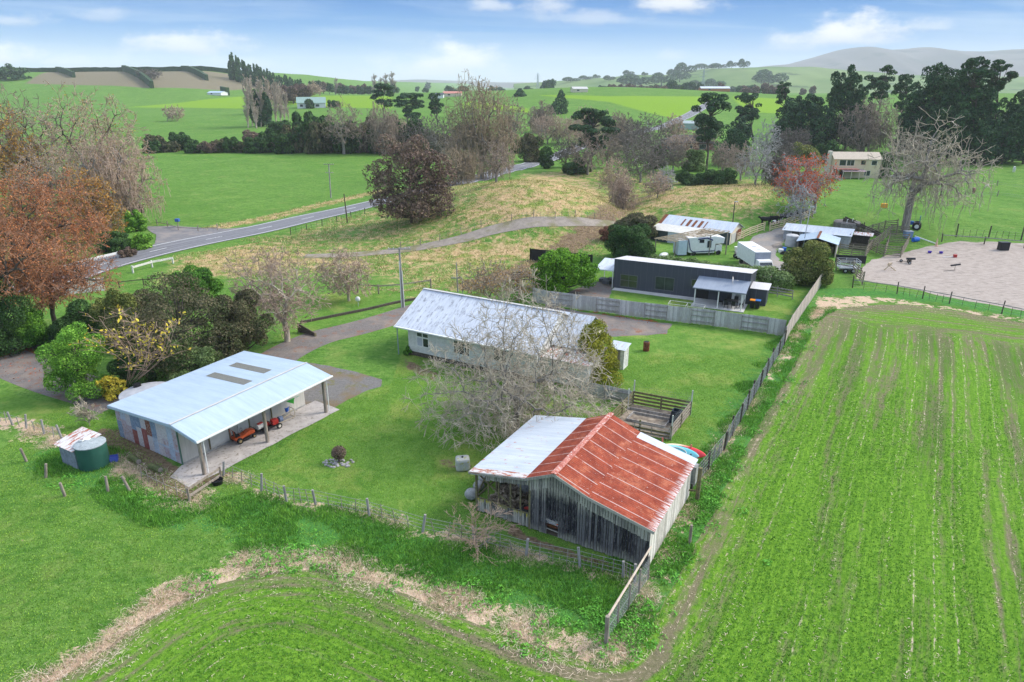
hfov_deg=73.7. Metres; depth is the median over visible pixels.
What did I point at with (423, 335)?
window
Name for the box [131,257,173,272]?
guard rail
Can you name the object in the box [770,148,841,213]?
coral tree
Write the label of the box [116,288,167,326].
bush
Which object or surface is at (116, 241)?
berry bush
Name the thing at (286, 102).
poplar
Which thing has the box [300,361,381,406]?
gravel pad
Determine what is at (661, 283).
window
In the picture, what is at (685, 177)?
evergreen bush
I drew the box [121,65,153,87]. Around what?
shelter hedge
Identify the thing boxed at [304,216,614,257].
farm track
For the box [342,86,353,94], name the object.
horizon tree
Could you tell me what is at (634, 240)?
evergreen bush
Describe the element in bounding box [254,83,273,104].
bare tree
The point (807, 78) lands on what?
hills
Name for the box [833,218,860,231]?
round stone tank
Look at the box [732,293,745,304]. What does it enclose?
white cabinet
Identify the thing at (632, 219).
brown bush
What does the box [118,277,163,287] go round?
wire fence
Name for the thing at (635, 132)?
bare tree
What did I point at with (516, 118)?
bare tree
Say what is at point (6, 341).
camellia
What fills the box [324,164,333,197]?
power pole
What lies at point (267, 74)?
ridge pine
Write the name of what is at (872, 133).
bare tree
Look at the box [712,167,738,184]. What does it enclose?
evergreen bush
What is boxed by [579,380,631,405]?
paling fence
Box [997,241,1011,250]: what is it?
black water trough
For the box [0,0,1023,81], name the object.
sky
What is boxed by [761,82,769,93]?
horizon tree
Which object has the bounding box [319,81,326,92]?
horizon tree
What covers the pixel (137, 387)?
round concrete tank
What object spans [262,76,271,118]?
poplar
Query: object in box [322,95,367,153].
bare tree
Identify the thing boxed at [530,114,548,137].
bare tree
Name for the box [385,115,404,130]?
shelterbelt bush
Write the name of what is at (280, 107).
poplar
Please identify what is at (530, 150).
evergreen bush
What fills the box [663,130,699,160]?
bare tree
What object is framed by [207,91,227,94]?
hill dairy
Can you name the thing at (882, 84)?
pine tree
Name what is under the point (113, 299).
shrub
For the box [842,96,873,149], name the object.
pine tree
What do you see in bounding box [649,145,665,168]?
evergreen bush
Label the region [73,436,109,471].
green water tank
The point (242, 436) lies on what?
ride on mower
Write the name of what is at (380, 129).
bare tree
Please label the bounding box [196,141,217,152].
shelterbelt bush
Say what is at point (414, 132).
bare tree
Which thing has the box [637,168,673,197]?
bare tree
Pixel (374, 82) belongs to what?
poplar
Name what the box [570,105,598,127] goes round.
bare tree
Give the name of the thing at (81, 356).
lime tree
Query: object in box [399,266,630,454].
bare tree
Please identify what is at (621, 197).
bare tree
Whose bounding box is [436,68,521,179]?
bare willow
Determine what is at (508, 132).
bare tree
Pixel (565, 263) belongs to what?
round tree
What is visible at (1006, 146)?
pine tree
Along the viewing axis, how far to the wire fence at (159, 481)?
43.30 m
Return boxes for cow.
[758,216,770,224]
[768,216,780,221]
[780,213,791,219]
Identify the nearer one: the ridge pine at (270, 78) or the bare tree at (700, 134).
the bare tree at (700, 134)
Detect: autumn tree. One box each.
[0,101,54,208]
[0,162,114,263]
[0,210,62,309]
[0,232,124,329]
[56,158,128,240]
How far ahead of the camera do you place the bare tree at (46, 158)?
118.83 m
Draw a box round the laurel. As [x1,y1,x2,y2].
[169,264,223,306]
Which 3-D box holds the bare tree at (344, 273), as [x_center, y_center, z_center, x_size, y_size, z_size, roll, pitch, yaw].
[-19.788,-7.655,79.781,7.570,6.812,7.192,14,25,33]
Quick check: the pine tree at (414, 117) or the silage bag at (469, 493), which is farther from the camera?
the pine tree at (414, 117)
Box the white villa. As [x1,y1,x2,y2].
[296,97,325,108]
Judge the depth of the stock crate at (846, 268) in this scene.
92.46 m
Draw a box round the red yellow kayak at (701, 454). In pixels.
[667,443,705,457]
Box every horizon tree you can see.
[286,85,297,103]
[298,83,312,96]
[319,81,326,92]
[326,82,333,93]
[337,84,343,93]
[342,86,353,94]
[349,85,357,93]
[356,85,363,94]
[364,85,371,93]
[389,84,399,92]
[540,81,549,88]
[544,78,555,87]
[666,79,680,88]
[683,81,692,89]
[687,82,698,89]
[739,87,750,92]
[750,86,759,92]
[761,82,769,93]
[769,87,781,93]
[799,88,806,94]
[809,85,816,93]
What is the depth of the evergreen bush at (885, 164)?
183.36 m
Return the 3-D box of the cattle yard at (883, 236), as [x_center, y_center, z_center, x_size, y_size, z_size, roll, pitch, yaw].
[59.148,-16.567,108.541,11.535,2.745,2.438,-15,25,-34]
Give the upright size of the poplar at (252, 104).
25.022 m
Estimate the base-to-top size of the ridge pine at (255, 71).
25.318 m
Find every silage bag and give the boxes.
[464,488,478,499]
[473,480,484,489]
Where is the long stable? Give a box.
[782,223,873,249]
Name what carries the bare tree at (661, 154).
on the ground at (214, 189)
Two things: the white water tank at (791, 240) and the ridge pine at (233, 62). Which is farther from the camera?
the ridge pine at (233, 62)
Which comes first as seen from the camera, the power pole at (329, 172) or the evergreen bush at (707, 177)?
the power pole at (329, 172)
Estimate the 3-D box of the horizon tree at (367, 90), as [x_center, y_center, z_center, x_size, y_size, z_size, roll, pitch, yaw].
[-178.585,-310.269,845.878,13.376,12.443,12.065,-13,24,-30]
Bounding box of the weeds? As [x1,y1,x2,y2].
[42,342,817,666]
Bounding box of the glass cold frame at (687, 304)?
[668,300,705,308]
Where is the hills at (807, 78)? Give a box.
[513,67,1023,93]
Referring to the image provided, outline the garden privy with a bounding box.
[609,340,630,369]
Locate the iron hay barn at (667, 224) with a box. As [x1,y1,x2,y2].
[650,214,744,244]
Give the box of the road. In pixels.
[14,101,714,290]
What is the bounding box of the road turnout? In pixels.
[147,226,242,244]
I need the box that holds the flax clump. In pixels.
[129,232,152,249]
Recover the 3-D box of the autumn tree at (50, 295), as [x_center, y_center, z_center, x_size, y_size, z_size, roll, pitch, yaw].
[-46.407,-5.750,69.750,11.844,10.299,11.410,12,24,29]
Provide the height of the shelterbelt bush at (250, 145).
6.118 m
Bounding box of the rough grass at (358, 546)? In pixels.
[32,306,835,668]
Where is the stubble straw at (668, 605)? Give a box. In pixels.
[66,333,1023,681]
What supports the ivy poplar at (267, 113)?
on the ground at (214, 189)
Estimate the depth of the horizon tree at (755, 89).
750.50 m
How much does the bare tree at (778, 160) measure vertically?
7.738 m
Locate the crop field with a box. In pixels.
[57,305,1023,681]
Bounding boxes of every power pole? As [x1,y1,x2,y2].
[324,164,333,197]
[344,194,347,222]
[387,247,410,306]
[451,263,461,291]
[803,206,813,245]
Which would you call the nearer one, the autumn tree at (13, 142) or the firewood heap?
the firewood heap
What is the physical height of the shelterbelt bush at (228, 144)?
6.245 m
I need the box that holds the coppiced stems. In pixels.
[69,304,195,387]
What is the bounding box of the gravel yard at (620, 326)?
[545,305,671,336]
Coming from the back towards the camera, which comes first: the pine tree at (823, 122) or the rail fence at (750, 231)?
the pine tree at (823, 122)
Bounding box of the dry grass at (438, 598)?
[12,306,854,681]
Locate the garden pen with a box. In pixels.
[612,380,692,440]
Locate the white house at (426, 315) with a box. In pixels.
[393,288,607,385]
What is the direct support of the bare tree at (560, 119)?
on the ground at (214, 189)
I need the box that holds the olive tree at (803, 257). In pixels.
[780,239,834,285]
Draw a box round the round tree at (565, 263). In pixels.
[530,247,599,292]
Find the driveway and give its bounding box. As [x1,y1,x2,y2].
[261,304,410,360]
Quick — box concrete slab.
[171,401,338,486]
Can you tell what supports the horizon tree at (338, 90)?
on the ground at (214, 189)
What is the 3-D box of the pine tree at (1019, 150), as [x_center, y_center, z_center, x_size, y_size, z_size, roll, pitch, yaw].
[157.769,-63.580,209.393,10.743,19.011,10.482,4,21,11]
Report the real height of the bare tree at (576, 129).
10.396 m
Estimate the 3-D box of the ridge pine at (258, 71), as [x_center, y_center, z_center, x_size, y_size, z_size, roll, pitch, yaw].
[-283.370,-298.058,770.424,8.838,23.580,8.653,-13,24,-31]
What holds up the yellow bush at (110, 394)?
on the ground at (214, 189)
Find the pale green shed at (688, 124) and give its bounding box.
[678,120,699,128]
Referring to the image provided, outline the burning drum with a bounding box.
[643,341,649,351]
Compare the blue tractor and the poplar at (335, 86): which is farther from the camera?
the poplar at (335, 86)
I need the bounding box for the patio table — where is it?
[725,298,738,307]
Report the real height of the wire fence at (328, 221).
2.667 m
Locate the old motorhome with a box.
[673,234,724,255]
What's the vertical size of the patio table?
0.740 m
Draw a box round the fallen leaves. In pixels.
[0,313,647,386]
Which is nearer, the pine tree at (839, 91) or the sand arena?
the sand arena
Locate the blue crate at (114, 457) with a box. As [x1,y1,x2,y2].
[109,454,118,462]
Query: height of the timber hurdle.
1.150 m
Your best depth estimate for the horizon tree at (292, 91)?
533.58 m
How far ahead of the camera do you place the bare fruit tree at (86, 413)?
50.81 m
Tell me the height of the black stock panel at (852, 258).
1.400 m
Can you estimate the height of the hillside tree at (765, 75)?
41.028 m
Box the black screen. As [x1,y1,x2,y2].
[530,248,592,266]
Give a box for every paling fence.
[533,288,786,335]
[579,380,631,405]
[785,271,823,341]
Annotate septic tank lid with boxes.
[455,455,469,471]
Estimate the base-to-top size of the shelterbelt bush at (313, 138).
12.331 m
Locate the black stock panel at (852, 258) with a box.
[835,254,866,264]
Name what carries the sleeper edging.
on the ground at (214, 189)
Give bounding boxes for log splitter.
[899,258,915,264]
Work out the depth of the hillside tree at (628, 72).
2004.20 m
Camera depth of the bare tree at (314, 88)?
626.58 m
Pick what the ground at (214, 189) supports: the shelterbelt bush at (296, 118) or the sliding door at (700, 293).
the shelterbelt bush at (296, 118)
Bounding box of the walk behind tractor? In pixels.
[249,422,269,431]
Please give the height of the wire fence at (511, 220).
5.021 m
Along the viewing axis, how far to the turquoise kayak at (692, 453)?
43.80 m
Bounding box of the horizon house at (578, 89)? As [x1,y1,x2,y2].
[570,87,587,91]
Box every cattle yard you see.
[835,257,864,284]
[838,239,872,255]
[865,218,898,232]
[868,233,909,256]
[872,224,909,245]
[885,235,909,256]
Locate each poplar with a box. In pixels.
[241,74,250,127]
[246,78,258,128]
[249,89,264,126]
[255,76,263,126]
[261,91,272,126]
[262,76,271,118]
[271,79,278,120]
[274,81,282,120]
[278,84,285,119]
[282,89,288,118]
[334,77,338,94]
[371,74,376,93]
[383,73,387,92]
[389,71,394,86]
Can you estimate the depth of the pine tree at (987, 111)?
207.36 m
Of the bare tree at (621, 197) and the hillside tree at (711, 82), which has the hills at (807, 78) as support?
the hillside tree at (711, 82)
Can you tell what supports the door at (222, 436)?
in the carport shed at (191, 416)
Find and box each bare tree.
[0,83,84,185]
[0,134,85,217]
[35,80,155,201]
[55,127,170,228]
[135,68,162,78]
[161,104,184,120]
[221,245,330,341]
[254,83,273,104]
[307,80,325,94]
[308,246,373,300]
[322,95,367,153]
[362,101,406,154]
[395,114,440,153]
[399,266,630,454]
[422,107,460,164]
[438,123,467,166]
[442,144,485,185]
[476,136,515,181]
[495,95,528,137]
[495,121,519,145]
[527,100,556,131]
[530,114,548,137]
[532,114,562,143]
[543,113,570,142]
[550,134,580,164]
[553,117,580,144]
[567,119,583,141]
[568,128,610,174]
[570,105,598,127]
[594,157,628,190]
[597,109,633,150]
[597,132,624,165]
[606,172,637,208]
[607,129,671,182]
[610,112,652,160]
[621,112,671,155]
[632,139,675,173]
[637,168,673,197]
[652,165,677,188]
[661,139,690,169]
[663,113,687,135]
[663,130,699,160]
[691,111,723,144]
[706,139,738,170]
[719,140,759,180]
[735,138,776,184]
[750,118,782,158]
[761,150,787,187]
[765,141,802,169]
[773,127,812,157]
[776,179,815,223]
[835,94,901,151]
[883,126,927,165]
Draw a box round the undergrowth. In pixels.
[106,348,156,391]
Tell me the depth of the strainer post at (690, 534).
37.89 m
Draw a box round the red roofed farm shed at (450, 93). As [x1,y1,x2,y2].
[443,91,461,96]
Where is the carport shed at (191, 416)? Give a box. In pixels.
[107,351,332,474]
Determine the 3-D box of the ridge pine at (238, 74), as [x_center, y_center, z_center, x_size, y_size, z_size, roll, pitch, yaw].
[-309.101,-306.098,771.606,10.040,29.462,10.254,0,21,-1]
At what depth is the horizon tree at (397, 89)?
841.76 m
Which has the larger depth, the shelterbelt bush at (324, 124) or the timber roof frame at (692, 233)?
the shelterbelt bush at (324, 124)
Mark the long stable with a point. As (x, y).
(845, 235)
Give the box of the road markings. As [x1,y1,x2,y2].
[56,102,706,289]
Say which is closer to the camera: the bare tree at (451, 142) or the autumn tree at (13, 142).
the autumn tree at (13, 142)
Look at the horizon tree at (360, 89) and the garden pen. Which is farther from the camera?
the horizon tree at (360, 89)
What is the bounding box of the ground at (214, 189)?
[0,71,1023,681]
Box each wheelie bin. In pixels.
[750,299,755,307]
[755,299,760,308]
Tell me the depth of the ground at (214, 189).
78.45 m
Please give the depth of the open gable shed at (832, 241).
103.64 m
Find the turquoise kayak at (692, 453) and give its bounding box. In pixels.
[669,445,698,457]
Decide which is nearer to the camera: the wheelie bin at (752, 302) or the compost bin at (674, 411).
the compost bin at (674, 411)
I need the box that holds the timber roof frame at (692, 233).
[654,228,729,255]
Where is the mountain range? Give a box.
[762,47,1023,76]
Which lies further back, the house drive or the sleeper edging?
the sleeper edging
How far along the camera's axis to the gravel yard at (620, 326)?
72.57 m
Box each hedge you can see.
[21,67,121,71]
[55,67,75,77]
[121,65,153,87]
[132,66,180,71]
[181,66,208,80]
[192,66,227,72]
[220,86,229,94]
[647,254,795,291]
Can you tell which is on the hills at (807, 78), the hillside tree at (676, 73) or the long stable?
the hillside tree at (676, 73)
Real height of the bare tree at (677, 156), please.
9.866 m
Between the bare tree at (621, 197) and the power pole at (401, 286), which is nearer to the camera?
the power pole at (401, 286)
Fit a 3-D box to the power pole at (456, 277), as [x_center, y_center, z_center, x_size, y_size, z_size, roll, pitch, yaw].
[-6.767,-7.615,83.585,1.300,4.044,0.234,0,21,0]
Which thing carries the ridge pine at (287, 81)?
on the ground at (214, 189)
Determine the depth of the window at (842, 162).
182.72 m
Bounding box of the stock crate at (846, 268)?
[835,258,861,273]
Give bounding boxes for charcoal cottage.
[598,256,771,312]
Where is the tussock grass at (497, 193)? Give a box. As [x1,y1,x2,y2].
[152,178,796,292]
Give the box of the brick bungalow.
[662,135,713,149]
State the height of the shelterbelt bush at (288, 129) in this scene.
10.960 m
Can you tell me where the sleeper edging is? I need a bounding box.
[300,297,415,323]
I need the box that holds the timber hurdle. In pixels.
[186,466,221,501]
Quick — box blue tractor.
[910,216,921,230]
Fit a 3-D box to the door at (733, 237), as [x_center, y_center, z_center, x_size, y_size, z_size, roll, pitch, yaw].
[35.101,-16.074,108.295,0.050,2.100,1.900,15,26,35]
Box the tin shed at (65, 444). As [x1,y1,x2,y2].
[53,427,101,468]
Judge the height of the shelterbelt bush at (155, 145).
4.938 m
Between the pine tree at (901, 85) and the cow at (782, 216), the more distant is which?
the pine tree at (901, 85)
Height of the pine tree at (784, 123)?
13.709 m
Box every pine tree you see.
[0,63,31,79]
[370,83,393,113]
[393,92,424,121]
[408,112,422,124]
[424,82,430,88]
[428,93,443,124]
[568,107,620,171]
[691,92,731,169]
[727,115,754,147]
[734,92,761,142]
[770,113,794,149]
[775,81,791,105]
[775,92,824,145]
[806,105,838,147]
[826,64,869,149]
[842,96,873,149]
[864,64,897,118]
[890,119,912,150]
[891,74,914,112]
[898,90,941,152]
[900,62,958,150]
[918,104,977,161]
[934,57,991,160]
[952,56,991,163]
[953,83,1000,163]
[962,117,1004,164]
[980,112,1023,163]
[982,59,1018,118]
[994,90,1023,161]
[1010,105,1023,163]
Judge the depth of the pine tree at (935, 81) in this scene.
218.62 m
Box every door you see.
[210,419,248,446]
[613,350,620,367]
[695,289,708,298]
[731,232,735,243]
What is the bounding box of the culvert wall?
[297,323,316,335]
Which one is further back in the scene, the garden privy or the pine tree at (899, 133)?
the pine tree at (899, 133)
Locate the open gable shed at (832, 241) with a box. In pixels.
[797,231,840,257]
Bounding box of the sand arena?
[857,241,1023,310]
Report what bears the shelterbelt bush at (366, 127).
on the ground at (214, 189)
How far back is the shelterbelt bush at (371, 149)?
243.48 m
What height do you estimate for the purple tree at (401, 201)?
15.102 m
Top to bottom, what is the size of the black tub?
0.330 m
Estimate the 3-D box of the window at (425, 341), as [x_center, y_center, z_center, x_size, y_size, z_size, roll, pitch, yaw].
[-7.997,0.178,63.334,0.700,0.920,0.080,11,23,27]
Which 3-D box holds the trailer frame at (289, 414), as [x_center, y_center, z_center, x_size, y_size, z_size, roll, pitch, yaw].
[-17.418,5.665,51.989,0.648,0.698,1.648,15,26,35]
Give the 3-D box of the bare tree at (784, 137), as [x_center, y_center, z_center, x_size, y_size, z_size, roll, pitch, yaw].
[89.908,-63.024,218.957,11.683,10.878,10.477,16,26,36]
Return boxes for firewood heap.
[489,482,528,513]
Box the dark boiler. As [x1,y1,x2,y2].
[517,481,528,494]
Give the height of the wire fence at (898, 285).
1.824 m
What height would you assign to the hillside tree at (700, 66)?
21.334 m
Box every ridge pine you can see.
[227,54,234,79]
[230,52,235,74]
[235,57,243,82]
[241,61,247,78]
[245,64,252,84]
[250,65,255,85]
[253,64,257,78]
[257,66,259,79]
[259,67,264,81]
[266,68,268,79]
[269,71,273,86]
[284,75,289,86]
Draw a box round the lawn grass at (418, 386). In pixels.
[29,354,767,554]
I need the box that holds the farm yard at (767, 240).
[739,227,784,269]
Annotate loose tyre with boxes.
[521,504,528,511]
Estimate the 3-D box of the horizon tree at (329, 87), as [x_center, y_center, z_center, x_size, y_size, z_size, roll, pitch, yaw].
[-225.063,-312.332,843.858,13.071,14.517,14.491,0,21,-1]
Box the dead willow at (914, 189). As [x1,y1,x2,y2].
[860,105,1002,236]
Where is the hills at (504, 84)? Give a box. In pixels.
[381,79,533,87]
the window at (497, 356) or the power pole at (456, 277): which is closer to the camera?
the window at (497, 356)
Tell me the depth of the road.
118.10 m
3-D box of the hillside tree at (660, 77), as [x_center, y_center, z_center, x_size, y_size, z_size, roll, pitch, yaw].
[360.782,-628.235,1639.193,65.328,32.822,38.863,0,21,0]
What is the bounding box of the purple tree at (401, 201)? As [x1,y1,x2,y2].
[362,133,457,222]
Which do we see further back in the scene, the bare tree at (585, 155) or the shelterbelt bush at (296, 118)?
the shelterbelt bush at (296, 118)
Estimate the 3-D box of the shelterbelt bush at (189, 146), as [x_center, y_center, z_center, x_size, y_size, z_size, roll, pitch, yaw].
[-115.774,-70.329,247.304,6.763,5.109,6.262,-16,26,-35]
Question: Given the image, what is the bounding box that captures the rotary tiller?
[267,415,283,428]
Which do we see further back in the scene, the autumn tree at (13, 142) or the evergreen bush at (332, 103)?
the evergreen bush at (332, 103)
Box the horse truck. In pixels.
[736,241,772,271]
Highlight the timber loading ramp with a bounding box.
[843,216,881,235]
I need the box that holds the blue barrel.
[911,237,919,241]
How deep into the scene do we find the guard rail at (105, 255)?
98.91 m
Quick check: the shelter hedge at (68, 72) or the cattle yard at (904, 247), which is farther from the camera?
the shelter hedge at (68, 72)
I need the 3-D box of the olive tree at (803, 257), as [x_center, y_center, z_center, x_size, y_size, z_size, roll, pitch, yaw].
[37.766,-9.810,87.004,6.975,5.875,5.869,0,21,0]
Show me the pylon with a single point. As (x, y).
(703, 80)
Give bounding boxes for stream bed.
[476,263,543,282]
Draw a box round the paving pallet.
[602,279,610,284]
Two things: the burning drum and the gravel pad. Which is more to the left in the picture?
the gravel pad
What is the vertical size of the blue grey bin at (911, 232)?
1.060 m
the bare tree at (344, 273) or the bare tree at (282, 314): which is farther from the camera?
the bare tree at (344, 273)
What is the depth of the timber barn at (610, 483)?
38.86 m
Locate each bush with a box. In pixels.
[94,231,130,252]
[95,375,127,401]
[99,270,258,380]
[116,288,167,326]
[117,246,137,257]
[122,209,147,232]
[141,140,161,153]
[142,134,166,146]
[158,335,223,381]
[161,141,180,152]
[168,132,184,141]
[173,134,195,149]
[183,140,201,153]
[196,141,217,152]
[209,138,222,152]
[210,289,274,358]
[222,136,240,151]
[232,141,244,152]
[241,129,258,140]
[242,137,269,153]
[258,131,277,152]
[264,120,290,137]
[274,132,298,153]
[277,124,303,152]
[291,110,312,127]
[293,116,320,150]
[303,121,332,153]
[304,98,314,108]
[312,120,333,152]
[318,115,339,126]
[325,124,341,152]
[327,99,339,106]
[330,121,362,153]
[353,129,377,152]
[359,116,384,132]
[364,130,384,153]
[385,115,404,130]
[396,120,413,152]
[407,119,433,151]
[427,132,447,153]
[509,139,522,153]
[518,133,544,162]
[538,146,553,168]
[561,158,590,174]
[577,319,623,387]
[599,226,613,240]
[604,223,655,258]
[614,212,658,236]
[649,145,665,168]
[675,170,702,185]
[681,148,706,170]
[695,169,716,184]
[712,124,754,164]
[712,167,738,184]
[789,141,821,163]
[814,140,838,163]
[879,154,894,176]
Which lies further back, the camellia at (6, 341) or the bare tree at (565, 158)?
the bare tree at (565, 158)
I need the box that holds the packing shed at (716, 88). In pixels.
[698,86,729,91]
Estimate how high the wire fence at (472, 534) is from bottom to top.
1.419 m
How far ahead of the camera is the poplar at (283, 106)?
396.10 m
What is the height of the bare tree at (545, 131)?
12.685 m
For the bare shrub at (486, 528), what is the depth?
37.03 m
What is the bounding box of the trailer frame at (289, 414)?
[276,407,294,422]
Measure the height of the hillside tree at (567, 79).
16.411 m
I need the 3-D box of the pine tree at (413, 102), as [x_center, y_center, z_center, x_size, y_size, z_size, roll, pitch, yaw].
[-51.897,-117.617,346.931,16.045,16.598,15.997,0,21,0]
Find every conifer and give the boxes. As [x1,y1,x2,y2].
[513,88,526,96]
[549,89,568,113]
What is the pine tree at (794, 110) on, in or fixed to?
on the ground at (214, 189)
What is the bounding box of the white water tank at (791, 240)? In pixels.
[785,234,798,246]
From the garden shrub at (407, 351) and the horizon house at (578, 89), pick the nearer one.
the garden shrub at (407, 351)
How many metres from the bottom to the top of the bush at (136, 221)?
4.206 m
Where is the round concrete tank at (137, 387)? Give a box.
[118,381,163,399]
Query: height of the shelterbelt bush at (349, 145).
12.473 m
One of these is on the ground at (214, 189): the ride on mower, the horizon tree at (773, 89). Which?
the horizon tree at (773, 89)
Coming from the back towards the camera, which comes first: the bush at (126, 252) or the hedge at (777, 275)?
the bush at (126, 252)
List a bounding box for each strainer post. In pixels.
[688,524,692,543]
[689,467,702,500]
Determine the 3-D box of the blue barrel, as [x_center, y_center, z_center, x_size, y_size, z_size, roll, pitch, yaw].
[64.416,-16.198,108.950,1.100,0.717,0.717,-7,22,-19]
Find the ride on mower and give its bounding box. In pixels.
[229,428,256,443]
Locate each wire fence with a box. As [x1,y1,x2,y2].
[0,411,62,438]
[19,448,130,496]
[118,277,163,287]
[140,465,187,495]
[156,219,217,230]
[222,461,636,581]
[290,206,374,234]
[356,278,431,293]
[400,210,606,247]
[690,330,786,488]
[852,275,1023,316]
[941,233,1023,247]
[955,224,1023,239]
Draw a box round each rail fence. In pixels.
[736,222,765,241]
[769,208,813,230]
[769,286,793,298]
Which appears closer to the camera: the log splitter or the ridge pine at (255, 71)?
the log splitter
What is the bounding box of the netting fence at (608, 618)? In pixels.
[604,546,651,645]
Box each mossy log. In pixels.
[128,454,141,463]
[148,463,162,472]
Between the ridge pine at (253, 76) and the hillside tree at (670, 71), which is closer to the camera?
the ridge pine at (253, 76)
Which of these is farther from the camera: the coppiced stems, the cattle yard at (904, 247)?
the cattle yard at (904, 247)
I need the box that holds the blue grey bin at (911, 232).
[903,230,914,237]
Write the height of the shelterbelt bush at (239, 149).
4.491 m
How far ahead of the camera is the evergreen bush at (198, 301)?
59.17 m
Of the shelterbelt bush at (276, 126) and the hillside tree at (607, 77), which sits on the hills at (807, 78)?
the hillside tree at (607, 77)
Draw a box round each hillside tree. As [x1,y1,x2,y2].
[562,77,580,81]
[578,75,593,79]
[603,75,615,79]
[616,73,657,84]
[622,70,634,73]
[652,72,675,85]
[666,69,673,74]
[670,70,691,81]
[674,62,696,72]
[694,63,717,68]
[704,78,725,85]
[708,63,730,68]
[727,61,737,67]
[737,58,750,66]
[751,69,788,83]
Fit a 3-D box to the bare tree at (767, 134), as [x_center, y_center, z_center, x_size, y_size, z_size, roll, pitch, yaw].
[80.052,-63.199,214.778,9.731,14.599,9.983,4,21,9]
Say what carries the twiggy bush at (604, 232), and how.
on the ground at (214, 189)
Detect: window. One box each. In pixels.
[416,337,422,346]
[422,333,428,338]
[422,338,428,347]
[453,340,469,356]
[493,349,506,363]
[620,274,637,287]
[655,276,674,291]
[839,160,846,165]
[846,160,854,165]
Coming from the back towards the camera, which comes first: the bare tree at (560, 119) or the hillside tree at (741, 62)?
the hillside tree at (741, 62)
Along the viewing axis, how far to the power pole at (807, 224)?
102.39 m
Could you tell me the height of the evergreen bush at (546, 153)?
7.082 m
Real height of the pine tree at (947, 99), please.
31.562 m
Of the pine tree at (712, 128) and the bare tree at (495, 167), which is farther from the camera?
the pine tree at (712, 128)
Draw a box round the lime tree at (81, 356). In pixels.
[34,320,112,402]
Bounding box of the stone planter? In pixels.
[322,445,353,467]
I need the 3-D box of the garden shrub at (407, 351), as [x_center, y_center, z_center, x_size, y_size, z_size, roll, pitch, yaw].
[-9.814,0.972,64.686,1.165,1.277,0.985,0,21,0]
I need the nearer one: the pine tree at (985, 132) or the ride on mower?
the ride on mower
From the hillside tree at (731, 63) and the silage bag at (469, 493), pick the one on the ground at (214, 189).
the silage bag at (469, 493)
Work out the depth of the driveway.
69.95 m
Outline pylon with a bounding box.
[701,68,704,85]
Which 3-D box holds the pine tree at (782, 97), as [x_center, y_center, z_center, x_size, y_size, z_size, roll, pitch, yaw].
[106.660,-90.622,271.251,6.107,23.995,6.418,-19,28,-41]
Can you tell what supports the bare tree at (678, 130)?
on the ground at (214, 189)
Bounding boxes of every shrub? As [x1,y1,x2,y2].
[47,298,108,350]
[88,288,138,347]
[403,345,412,354]
[440,498,519,563]
[458,257,516,299]
[501,263,539,301]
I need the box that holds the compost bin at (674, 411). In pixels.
[669,408,682,424]
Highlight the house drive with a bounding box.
[0,350,118,412]
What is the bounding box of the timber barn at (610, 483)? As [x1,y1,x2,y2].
[468,412,698,567]
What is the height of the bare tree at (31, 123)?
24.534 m
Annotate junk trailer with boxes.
[543,512,568,528]
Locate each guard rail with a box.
[60,252,118,270]
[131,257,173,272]
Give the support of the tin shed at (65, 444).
on the ground at (214, 189)
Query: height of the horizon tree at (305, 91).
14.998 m
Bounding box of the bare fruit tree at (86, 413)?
[67,395,107,425]
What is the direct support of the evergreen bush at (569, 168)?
on the ground at (214, 189)
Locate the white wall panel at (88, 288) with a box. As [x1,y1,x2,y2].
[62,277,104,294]
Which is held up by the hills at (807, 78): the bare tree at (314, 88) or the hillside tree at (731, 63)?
the hillside tree at (731, 63)
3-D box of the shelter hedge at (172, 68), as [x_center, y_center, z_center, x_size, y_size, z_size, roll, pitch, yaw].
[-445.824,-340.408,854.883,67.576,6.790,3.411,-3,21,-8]
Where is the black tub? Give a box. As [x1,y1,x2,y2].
[211,476,222,485]
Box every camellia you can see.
[0,281,32,356]
[10,305,57,348]
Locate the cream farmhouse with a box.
[825,151,881,178]
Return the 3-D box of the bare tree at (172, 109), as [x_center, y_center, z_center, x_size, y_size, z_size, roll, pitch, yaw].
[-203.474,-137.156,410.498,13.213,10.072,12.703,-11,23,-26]
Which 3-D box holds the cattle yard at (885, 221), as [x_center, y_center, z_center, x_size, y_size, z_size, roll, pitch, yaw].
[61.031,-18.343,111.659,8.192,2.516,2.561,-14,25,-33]
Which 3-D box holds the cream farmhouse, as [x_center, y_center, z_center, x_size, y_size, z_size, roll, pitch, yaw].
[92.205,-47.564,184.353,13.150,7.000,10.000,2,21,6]

